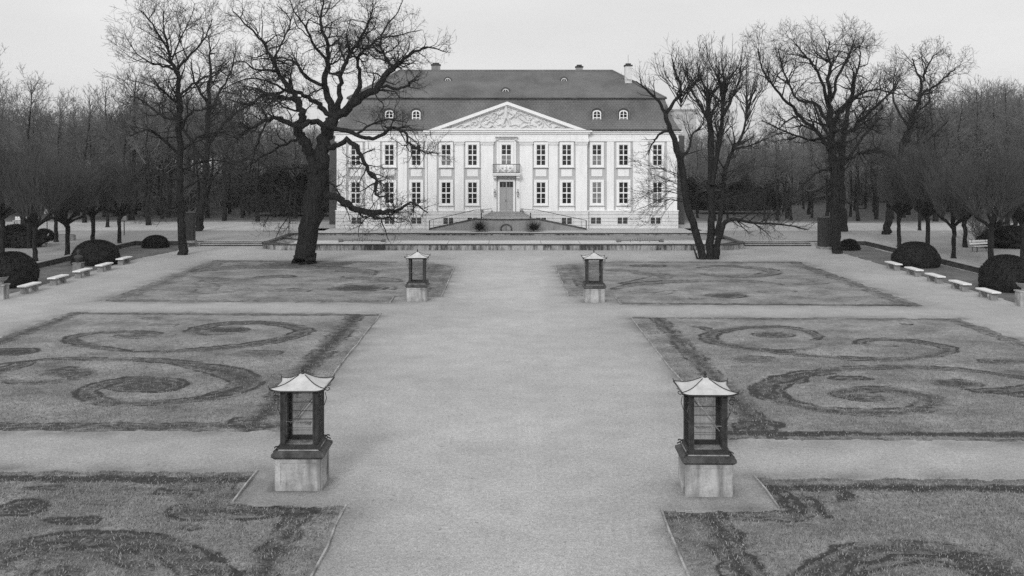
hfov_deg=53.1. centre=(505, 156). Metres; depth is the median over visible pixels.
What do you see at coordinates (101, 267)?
stone bench
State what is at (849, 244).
clipped yew
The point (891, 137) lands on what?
woodland tree
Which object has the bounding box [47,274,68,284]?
stone bench
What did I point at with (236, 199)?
scrub bush
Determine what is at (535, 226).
yucca
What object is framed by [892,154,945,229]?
pollard tree
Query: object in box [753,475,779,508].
edging strip
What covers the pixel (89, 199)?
scrub bush
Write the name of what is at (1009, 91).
woodland tree
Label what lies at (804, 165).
woodland tree
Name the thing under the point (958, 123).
woodland tree
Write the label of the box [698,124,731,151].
woodland tree
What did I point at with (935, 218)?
woodland tree
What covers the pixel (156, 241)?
clipped yew
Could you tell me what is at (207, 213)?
woodland tree
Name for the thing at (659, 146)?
window
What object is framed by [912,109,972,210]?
woodland tree
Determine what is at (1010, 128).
woodland tree
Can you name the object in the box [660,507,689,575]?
edging strip
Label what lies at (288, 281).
lawn
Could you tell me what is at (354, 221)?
cellar window
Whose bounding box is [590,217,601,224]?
cellar window
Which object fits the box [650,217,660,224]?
cellar window
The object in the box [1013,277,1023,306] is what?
urn
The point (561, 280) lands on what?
edging strip
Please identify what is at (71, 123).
woodland tree
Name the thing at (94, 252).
clipped yew
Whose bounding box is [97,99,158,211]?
woodland tree
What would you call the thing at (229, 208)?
woodland tree
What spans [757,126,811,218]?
woodland tree
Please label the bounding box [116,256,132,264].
stone bench
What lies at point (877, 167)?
woodland tree
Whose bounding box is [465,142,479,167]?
window
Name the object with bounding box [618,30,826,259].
park tree
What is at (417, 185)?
window
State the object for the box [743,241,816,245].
steps
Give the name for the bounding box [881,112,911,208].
woodland tree
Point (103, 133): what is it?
woodland tree
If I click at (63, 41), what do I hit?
sky
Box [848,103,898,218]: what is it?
woodland tree
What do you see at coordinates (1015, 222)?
pollard tree
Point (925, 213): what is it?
pollard tree
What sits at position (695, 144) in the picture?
woodland tree
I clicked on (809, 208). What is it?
woodland tree
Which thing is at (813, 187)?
scrub bush
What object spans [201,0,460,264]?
oak tree
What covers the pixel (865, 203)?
woodland tree
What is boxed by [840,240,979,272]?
retaining wall
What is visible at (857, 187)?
scrub bush
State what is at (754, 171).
woodland tree
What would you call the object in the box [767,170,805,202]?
scrub bush
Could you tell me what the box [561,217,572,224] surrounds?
cellar window
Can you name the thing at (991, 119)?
woodland tree
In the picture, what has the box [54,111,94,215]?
woodland tree
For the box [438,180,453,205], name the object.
window
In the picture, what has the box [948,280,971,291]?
stone bench
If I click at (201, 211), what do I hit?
park tree
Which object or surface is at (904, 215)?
woodland tree
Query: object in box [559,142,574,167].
window
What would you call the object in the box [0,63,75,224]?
woodland tree
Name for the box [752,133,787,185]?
woodland tree
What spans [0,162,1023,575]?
ground
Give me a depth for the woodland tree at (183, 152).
131.85 m
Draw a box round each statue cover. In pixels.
[185,211,196,242]
[816,216,831,248]
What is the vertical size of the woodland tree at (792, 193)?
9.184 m
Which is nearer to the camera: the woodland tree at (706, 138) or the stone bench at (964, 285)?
the stone bench at (964, 285)
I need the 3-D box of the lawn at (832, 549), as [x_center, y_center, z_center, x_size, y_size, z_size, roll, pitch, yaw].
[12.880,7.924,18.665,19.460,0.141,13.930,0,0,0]
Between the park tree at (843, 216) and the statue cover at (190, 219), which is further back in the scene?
the park tree at (843, 216)
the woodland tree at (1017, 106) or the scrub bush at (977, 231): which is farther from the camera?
the woodland tree at (1017, 106)
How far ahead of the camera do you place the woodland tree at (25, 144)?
123.96 m
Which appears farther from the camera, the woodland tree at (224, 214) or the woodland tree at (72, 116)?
the woodland tree at (72, 116)
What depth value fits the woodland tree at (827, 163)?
140.66 m
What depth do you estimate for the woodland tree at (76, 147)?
117.09 m
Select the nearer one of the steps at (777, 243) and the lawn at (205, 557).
the lawn at (205, 557)
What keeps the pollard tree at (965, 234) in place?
on the terrace
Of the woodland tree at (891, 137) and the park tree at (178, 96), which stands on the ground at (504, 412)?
the park tree at (178, 96)
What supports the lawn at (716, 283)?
on the ground at (504, 412)
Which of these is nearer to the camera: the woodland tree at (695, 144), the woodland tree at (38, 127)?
the woodland tree at (38, 127)
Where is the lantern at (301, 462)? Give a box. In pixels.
[268,367,334,490]
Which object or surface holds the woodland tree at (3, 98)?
on the terrace
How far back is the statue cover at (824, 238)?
87.58 m
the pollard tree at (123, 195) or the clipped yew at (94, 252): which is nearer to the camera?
the clipped yew at (94, 252)
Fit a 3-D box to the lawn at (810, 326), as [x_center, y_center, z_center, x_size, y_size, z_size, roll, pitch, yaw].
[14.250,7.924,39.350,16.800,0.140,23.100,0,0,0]
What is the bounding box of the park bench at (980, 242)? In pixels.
[969,240,987,251]
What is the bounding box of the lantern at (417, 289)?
[404,249,429,300]
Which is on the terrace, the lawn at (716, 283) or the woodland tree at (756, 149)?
the woodland tree at (756, 149)
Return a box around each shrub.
[5,224,50,247]
[38,228,53,240]
[976,225,1020,248]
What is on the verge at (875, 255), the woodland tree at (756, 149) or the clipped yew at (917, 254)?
the clipped yew at (917, 254)
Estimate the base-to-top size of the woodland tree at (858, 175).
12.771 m
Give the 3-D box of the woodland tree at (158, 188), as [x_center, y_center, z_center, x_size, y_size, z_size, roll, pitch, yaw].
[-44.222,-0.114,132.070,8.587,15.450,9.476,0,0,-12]
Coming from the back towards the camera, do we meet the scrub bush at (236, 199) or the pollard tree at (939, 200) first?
the scrub bush at (236, 199)
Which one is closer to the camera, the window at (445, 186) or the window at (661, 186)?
the window at (445, 186)
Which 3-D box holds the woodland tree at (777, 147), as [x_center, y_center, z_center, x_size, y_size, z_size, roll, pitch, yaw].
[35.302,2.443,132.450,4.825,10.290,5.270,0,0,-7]
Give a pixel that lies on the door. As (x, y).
(506, 194)
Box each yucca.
[469,220,486,231]
[525,220,541,230]
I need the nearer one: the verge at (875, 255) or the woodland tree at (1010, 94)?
the verge at (875, 255)
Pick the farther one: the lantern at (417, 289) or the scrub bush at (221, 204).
the scrub bush at (221, 204)
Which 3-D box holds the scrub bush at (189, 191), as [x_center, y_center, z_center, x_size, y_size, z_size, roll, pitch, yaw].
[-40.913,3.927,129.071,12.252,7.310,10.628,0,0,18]
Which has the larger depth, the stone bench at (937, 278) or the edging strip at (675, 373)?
the stone bench at (937, 278)
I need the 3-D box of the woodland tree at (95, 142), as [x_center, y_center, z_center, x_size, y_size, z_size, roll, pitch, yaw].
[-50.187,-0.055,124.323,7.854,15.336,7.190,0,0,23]
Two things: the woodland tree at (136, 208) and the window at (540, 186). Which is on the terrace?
the woodland tree at (136, 208)
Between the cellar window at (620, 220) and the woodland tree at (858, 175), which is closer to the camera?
the cellar window at (620, 220)
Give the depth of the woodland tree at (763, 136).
182.64 m
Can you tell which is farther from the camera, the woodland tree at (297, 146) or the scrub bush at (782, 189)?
the scrub bush at (782, 189)
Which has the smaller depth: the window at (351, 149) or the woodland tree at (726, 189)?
the window at (351, 149)
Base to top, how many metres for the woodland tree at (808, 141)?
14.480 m
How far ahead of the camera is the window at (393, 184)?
107.84 m
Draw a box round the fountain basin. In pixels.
[262,233,744,249]
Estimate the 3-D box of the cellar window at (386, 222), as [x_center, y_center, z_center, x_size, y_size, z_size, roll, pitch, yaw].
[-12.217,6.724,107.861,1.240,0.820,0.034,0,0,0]
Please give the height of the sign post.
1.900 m
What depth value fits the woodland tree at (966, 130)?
122.36 m
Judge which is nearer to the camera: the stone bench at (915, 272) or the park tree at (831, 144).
the stone bench at (915, 272)
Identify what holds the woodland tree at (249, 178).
on the terrace
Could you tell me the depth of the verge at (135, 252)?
74.15 m
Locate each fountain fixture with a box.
[338,239,385,241]
[616,238,663,241]
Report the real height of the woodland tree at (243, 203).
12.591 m
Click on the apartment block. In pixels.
(689, 115)
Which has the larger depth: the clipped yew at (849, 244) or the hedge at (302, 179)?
the hedge at (302, 179)
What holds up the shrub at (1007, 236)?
on the terrace
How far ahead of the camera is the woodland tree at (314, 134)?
164.99 m
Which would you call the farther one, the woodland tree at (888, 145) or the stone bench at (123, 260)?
the woodland tree at (888, 145)
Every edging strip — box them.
[232,469,257,501]
[296,313,381,420]
[310,504,346,575]
[441,266,455,296]
[554,265,568,295]
[630,316,714,423]
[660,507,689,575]
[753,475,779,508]
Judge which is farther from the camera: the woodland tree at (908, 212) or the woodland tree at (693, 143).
the woodland tree at (693, 143)
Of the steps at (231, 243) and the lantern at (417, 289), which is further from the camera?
the steps at (231, 243)
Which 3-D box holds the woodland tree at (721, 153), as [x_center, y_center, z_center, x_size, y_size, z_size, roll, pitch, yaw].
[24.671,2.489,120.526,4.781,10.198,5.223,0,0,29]
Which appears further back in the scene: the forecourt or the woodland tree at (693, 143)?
the woodland tree at (693, 143)
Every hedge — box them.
[245,164,328,213]
[687,169,782,210]
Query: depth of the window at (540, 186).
107.47 m
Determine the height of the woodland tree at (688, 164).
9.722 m
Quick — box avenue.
[5,222,1018,230]
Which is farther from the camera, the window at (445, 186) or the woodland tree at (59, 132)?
the woodland tree at (59, 132)
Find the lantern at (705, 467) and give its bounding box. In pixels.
[672,371,739,496]
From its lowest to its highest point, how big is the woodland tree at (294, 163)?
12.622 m
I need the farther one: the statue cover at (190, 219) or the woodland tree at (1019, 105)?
the woodland tree at (1019, 105)
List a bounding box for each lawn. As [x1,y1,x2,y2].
[0,312,379,431]
[0,470,343,575]
[106,260,453,302]
[556,261,921,306]
[632,317,1023,441]
[663,477,1023,575]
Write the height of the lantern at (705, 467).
2.850 m
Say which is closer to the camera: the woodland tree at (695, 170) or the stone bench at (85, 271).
the stone bench at (85, 271)
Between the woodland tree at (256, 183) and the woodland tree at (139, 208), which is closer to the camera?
the woodland tree at (256, 183)
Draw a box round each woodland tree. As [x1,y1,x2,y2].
[0,42,34,148]
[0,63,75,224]
[0,99,36,212]
[0,101,24,156]
[0,108,20,202]
[0,109,65,165]
[3,103,39,155]
[3,119,42,173]
[18,103,71,156]
[31,86,118,167]
[32,104,99,216]
[35,127,77,165]
[49,86,122,222]
[49,95,107,161]
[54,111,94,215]
[57,118,94,156]
[58,103,81,137]
[62,97,127,200]
[63,79,153,157]
[79,109,128,216]
[83,106,116,207]
[93,61,165,219]
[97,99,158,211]
[107,111,157,214]
[111,97,136,209]
[115,82,176,224]
[117,96,170,210]
[118,110,176,210]
[122,113,195,218]
[123,98,175,216]
[132,100,189,214]
[137,80,201,217]
[151,89,197,153]
[155,114,204,171]
[157,95,229,210]
[160,92,202,176]
[166,90,211,210]
[185,76,257,220]
[186,81,239,217]
[210,98,290,221]
[210,121,241,213]
[213,116,268,217]
[214,75,275,215]
[227,112,273,213]
[227,118,246,211]
[254,131,294,172]
[255,129,290,216]
[259,122,289,172]
[267,110,301,162]
[269,118,311,218]
[277,116,320,164]
[291,127,320,163]
[297,117,328,163]
[309,125,319,148]
[684,123,702,178]
[684,130,704,168]
[684,136,723,217]
[684,142,699,187]
[686,132,720,213]
[692,142,734,220]
[694,128,715,147]
[695,137,726,176]
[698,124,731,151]
[705,140,746,218]
[718,141,754,214]
[723,129,751,159]
[726,135,768,169]
[737,128,764,160]
[741,144,766,213]
[743,126,772,153]
[745,150,776,217]
[746,136,769,160]
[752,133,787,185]
[755,122,802,219]
[755,129,804,211]
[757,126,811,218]
[757,142,797,210]
[763,138,793,214]
[768,135,816,214]
[770,145,822,219]
[788,141,827,217]
[789,128,829,202]
[790,118,825,214]
[790,123,824,207]
[793,147,814,208]
[795,120,820,158]
[809,131,849,215]
[813,120,855,202]
[814,132,837,188]
[837,117,877,220]
[840,134,870,216]
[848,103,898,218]
[848,112,870,210]
[852,125,891,215]
[853,96,912,211]
[853,136,874,207]
[861,99,901,177]
[867,96,919,218]
[869,118,917,209]
[877,99,923,214]
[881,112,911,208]
[883,91,939,217]
[894,95,963,220]
[896,58,981,221]
[900,95,966,176]
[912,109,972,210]
[929,85,1000,219]
[932,97,971,168]
[933,82,971,119]
[935,96,979,211]
[937,93,970,204]
[938,88,990,166]
[945,78,1011,172]
[947,75,1012,218]
[955,78,1022,215]
[967,93,1009,211]
[970,79,1023,224]
[971,86,1020,211]
[972,93,1023,216]
[973,79,1023,157]
[983,97,1023,210]
[989,86,1023,154]
[990,84,1023,209]
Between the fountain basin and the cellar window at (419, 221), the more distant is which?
the cellar window at (419, 221)
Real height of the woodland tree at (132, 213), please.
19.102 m
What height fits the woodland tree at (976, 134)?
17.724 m
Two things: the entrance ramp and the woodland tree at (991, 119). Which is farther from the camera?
the woodland tree at (991, 119)
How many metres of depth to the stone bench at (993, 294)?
56.65 m
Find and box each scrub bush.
[4,149,80,212]
[72,168,121,211]
[88,190,135,216]
[90,154,143,206]
[127,156,196,212]
[135,164,232,211]
[146,162,230,213]
[192,158,260,206]
[215,169,250,207]
[218,166,263,203]
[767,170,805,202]
[772,148,847,201]
[775,170,830,204]
[784,167,829,199]
[805,179,824,202]
[844,168,885,205]
[845,165,885,199]
[956,208,1012,245]
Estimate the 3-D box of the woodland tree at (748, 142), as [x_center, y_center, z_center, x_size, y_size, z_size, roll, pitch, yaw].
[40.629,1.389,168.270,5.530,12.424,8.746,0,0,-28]
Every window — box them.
[349,142,363,167]
[349,180,362,205]
[351,217,361,224]
[381,180,396,205]
[382,142,396,167]
[384,218,395,224]
[408,142,423,167]
[408,180,423,205]
[411,217,421,224]
[438,142,453,167]
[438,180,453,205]
[442,217,453,224]
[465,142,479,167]
[465,180,479,205]
[498,142,513,167]
[500,182,512,187]
[533,142,548,167]
[533,180,548,205]
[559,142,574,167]
[559,180,574,205]
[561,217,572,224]
[589,142,604,167]
[589,180,604,205]
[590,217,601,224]
[616,142,630,167]
[616,180,630,205]
[617,217,627,224]
[650,142,664,167]
[650,180,664,205]
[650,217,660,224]
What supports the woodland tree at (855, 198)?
on the terrace
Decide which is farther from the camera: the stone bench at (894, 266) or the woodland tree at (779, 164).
the woodland tree at (779, 164)
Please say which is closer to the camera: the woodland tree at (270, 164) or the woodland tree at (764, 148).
the woodland tree at (270, 164)
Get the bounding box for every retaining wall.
[37,240,177,267]
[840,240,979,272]
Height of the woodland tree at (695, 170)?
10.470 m
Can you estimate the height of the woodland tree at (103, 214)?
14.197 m
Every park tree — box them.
[102,0,267,254]
[140,23,286,230]
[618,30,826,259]
[740,10,924,253]
[800,53,896,231]
[836,36,979,234]
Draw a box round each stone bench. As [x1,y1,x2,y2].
[17,282,41,293]
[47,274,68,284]
[72,268,92,277]
[95,262,112,271]
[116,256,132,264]
[885,261,902,270]
[904,267,923,276]
[925,273,945,283]
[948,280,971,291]
[975,288,1000,299]
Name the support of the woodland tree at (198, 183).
on the terrace
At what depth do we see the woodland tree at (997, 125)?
135.41 m
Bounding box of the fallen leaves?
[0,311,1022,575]
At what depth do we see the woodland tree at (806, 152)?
151.27 m
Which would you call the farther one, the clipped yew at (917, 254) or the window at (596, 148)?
the window at (596, 148)
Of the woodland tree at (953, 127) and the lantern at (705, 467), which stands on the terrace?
the woodland tree at (953, 127)
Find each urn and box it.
[0,271,10,299]
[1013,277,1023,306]
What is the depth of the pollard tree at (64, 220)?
78.20 m
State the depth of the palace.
107.89 m
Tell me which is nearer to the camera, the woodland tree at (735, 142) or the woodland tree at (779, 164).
the woodland tree at (779, 164)
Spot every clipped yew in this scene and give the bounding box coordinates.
[0,251,40,287]
[70,239,120,265]
[141,235,169,247]
[840,239,860,250]
[890,241,941,267]
[978,254,1023,291]
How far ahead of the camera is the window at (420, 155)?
107.84 m
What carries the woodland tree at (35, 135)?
on the terrace
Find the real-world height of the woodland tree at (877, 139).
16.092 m
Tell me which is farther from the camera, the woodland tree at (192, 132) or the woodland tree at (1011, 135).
the woodland tree at (192, 132)
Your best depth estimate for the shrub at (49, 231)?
91.91 m
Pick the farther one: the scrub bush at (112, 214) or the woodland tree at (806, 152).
the woodland tree at (806, 152)
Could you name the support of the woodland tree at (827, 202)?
on the terrace
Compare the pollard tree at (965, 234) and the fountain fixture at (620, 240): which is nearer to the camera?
the pollard tree at (965, 234)
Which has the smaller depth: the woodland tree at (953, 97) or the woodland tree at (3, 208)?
the woodland tree at (3, 208)
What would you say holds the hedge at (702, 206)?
on the terrace
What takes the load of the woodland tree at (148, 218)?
on the terrace
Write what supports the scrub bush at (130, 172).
on the terrace
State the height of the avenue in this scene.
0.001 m
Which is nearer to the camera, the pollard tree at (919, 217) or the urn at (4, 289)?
the urn at (4, 289)
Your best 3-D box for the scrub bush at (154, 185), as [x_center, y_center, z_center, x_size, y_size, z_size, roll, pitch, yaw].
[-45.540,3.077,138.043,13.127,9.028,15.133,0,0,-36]
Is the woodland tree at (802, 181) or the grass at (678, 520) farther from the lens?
the woodland tree at (802, 181)
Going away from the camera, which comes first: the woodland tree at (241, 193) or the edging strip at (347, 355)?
the edging strip at (347, 355)
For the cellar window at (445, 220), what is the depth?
107.39 m
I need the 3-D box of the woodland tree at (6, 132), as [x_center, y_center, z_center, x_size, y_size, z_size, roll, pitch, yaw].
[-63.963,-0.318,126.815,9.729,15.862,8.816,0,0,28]
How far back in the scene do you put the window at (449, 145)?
107.44 m
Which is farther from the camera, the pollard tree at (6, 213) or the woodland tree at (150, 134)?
the woodland tree at (150, 134)
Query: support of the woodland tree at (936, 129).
on the terrace
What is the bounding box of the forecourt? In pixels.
[318,228,706,232]
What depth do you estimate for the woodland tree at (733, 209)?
131.62 m
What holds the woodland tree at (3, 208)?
on the terrace
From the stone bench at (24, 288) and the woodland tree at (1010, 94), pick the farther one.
the woodland tree at (1010, 94)
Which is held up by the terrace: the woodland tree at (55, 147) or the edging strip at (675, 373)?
the woodland tree at (55, 147)
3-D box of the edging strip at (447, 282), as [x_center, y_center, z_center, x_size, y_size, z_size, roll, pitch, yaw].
[-3.616,7.860,65.850,0.079,0.080,16.100,0,0,0]
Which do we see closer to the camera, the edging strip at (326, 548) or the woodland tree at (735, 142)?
the edging strip at (326, 548)
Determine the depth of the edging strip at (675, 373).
39.01 m
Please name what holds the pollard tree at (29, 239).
on the terrace
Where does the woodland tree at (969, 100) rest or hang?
on the terrace
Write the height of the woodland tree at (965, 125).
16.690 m
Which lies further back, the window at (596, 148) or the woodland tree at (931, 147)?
the woodland tree at (931, 147)
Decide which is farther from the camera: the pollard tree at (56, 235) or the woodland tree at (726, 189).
the woodland tree at (726, 189)
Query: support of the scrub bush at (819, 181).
on the terrace
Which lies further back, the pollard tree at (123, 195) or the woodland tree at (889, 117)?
the woodland tree at (889, 117)
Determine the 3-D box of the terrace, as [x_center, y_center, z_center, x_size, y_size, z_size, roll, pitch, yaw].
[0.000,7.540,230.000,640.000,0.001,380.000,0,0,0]
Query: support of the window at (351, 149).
in the palace
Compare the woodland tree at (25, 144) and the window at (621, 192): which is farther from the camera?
the woodland tree at (25, 144)
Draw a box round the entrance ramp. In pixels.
[429,208,586,230]
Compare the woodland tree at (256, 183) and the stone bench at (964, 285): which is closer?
the stone bench at (964, 285)
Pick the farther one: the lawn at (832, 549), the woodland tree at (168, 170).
the woodland tree at (168, 170)
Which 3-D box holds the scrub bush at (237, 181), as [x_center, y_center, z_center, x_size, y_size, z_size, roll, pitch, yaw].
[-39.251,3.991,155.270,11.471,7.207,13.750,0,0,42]
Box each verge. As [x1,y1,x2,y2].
[9,245,178,293]
[829,246,1014,302]
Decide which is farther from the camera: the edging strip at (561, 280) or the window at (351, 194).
the window at (351, 194)
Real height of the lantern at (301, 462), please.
2.850 m
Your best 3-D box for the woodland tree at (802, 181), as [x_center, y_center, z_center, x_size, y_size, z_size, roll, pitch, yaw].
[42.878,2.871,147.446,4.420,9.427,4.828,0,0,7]
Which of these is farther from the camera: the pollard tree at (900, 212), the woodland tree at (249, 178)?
the woodland tree at (249, 178)
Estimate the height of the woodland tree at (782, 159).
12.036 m
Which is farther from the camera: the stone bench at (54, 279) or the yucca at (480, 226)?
the yucca at (480, 226)
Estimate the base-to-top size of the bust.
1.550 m
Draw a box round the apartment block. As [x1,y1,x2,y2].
[670,109,696,164]
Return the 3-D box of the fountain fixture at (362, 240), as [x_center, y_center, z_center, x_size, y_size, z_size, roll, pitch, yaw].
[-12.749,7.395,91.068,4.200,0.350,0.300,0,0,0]
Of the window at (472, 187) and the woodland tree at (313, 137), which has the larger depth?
the woodland tree at (313, 137)
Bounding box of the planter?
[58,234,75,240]
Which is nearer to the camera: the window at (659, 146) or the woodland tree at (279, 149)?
the window at (659, 146)
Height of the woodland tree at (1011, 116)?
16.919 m
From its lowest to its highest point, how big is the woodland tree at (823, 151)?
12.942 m
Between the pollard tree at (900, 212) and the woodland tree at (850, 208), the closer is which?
the pollard tree at (900, 212)
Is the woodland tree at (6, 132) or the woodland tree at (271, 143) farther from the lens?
the woodland tree at (271, 143)
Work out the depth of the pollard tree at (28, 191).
73.72 m
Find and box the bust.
[72,249,84,270]
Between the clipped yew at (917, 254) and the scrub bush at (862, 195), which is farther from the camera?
the scrub bush at (862, 195)
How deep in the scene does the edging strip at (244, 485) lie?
24.43 m
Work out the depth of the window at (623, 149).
107.84 m
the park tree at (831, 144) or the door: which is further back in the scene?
the door
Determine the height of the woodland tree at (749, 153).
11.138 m
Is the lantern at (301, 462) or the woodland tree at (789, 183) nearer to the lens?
the lantern at (301, 462)
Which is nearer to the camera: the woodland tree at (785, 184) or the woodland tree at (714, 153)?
the woodland tree at (785, 184)
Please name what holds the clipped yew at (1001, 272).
on the verge at (875, 255)
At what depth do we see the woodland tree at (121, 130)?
145.34 m
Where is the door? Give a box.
[500,188,512,210]
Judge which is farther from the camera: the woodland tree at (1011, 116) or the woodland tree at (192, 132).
the woodland tree at (192, 132)
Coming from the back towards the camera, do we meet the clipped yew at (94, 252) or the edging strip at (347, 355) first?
the clipped yew at (94, 252)
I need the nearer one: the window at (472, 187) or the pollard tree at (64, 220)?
the pollard tree at (64, 220)
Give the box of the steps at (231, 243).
[188,241,264,245]
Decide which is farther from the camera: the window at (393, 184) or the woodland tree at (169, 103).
the woodland tree at (169, 103)
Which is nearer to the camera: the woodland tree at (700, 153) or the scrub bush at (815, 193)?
the woodland tree at (700, 153)
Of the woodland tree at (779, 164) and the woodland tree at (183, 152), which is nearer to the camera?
the woodland tree at (779, 164)
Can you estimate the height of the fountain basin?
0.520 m
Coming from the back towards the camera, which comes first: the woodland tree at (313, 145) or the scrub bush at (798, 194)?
the scrub bush at (798, 194)
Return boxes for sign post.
[121,216,126,234]
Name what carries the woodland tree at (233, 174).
on the terrace
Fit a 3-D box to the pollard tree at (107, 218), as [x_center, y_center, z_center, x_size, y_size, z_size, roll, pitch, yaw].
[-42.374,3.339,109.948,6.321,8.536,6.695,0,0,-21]
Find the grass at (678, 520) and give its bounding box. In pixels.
[0,324,1023,575]
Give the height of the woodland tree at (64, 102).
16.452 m
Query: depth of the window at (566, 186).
107.44 m
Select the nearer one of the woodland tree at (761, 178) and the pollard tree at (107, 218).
the pollard tree at (107, 218)
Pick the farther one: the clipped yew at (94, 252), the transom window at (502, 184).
the transom window at (502, 184)
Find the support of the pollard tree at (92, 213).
on the terrace
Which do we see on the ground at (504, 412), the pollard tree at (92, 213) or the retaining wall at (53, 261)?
the retaining wall at (53, 261)
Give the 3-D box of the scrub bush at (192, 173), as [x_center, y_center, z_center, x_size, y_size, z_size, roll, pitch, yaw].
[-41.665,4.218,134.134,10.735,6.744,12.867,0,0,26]
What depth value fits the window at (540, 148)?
107.47 m
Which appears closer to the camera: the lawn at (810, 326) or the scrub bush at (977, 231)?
the lawn at (810, 326)
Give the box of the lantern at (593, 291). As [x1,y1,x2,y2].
[581,250,606,302]
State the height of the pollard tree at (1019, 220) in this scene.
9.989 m
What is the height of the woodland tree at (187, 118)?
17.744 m
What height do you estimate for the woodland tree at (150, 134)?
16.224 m
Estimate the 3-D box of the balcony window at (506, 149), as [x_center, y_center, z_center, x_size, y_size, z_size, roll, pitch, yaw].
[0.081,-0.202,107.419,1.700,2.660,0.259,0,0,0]
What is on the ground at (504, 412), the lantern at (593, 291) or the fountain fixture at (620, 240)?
the lantern at (593, 291)
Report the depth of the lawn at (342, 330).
38.97 m
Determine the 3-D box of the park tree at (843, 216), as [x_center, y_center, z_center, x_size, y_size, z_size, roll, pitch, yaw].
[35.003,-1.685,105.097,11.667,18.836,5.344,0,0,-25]
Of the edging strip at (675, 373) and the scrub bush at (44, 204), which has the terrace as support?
the scrub bush at (44, 204)
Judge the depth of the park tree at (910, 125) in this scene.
99.39 m
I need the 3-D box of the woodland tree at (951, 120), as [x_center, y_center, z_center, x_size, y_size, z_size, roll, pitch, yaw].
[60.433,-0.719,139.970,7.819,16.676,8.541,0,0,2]
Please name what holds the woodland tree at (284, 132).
on the terrace
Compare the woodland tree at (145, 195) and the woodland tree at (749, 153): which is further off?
the woodland tree at (749, 153)
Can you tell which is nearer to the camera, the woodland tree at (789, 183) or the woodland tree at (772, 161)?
the woodland tree at (789, 183)
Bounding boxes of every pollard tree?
[0,122,56,251]
[0,150,85,260]
[2,130,68,248]
[20,147,93,241]
[28,146,109,254]
[53,149,129,239]
[83,149,136,226]
[85,146,157,243]
[862,142,932,246]
[889,129,973,243]
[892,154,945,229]
[917,154,986,257]
[920,129,1023,257]
[929,149,995,247]
[974,146,1023,224]
[980,130,1023,257]
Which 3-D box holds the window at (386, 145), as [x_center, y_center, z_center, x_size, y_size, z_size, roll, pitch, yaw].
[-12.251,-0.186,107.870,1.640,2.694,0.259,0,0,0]
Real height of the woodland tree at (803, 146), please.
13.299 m
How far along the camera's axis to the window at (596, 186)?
107.92 m
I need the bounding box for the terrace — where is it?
[4,177,1019,265]
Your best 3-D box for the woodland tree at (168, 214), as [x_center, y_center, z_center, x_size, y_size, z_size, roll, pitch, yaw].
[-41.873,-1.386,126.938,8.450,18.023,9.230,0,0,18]
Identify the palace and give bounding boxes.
[329,63,683,228]
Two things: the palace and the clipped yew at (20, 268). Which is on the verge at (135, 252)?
the clipped yew at (20, 268)
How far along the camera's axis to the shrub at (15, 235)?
84.61 m
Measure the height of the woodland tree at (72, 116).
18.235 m
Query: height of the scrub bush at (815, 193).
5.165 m
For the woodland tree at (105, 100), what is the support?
on the terrace
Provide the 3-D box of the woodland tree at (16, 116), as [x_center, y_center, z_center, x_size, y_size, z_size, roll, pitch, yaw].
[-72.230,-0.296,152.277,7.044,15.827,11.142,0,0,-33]
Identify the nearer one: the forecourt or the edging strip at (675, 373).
the edging strip at (675, 373)
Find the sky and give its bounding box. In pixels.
[0,0,1023,161]
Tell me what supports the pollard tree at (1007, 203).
on the terrace
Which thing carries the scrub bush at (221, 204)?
on the terrace
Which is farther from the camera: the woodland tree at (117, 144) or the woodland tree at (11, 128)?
the woodland tree at (11, 128)
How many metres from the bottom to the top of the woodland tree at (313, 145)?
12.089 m
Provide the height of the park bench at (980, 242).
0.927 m
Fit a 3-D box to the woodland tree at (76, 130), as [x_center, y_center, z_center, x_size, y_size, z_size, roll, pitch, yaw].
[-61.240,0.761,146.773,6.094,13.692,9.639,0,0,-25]

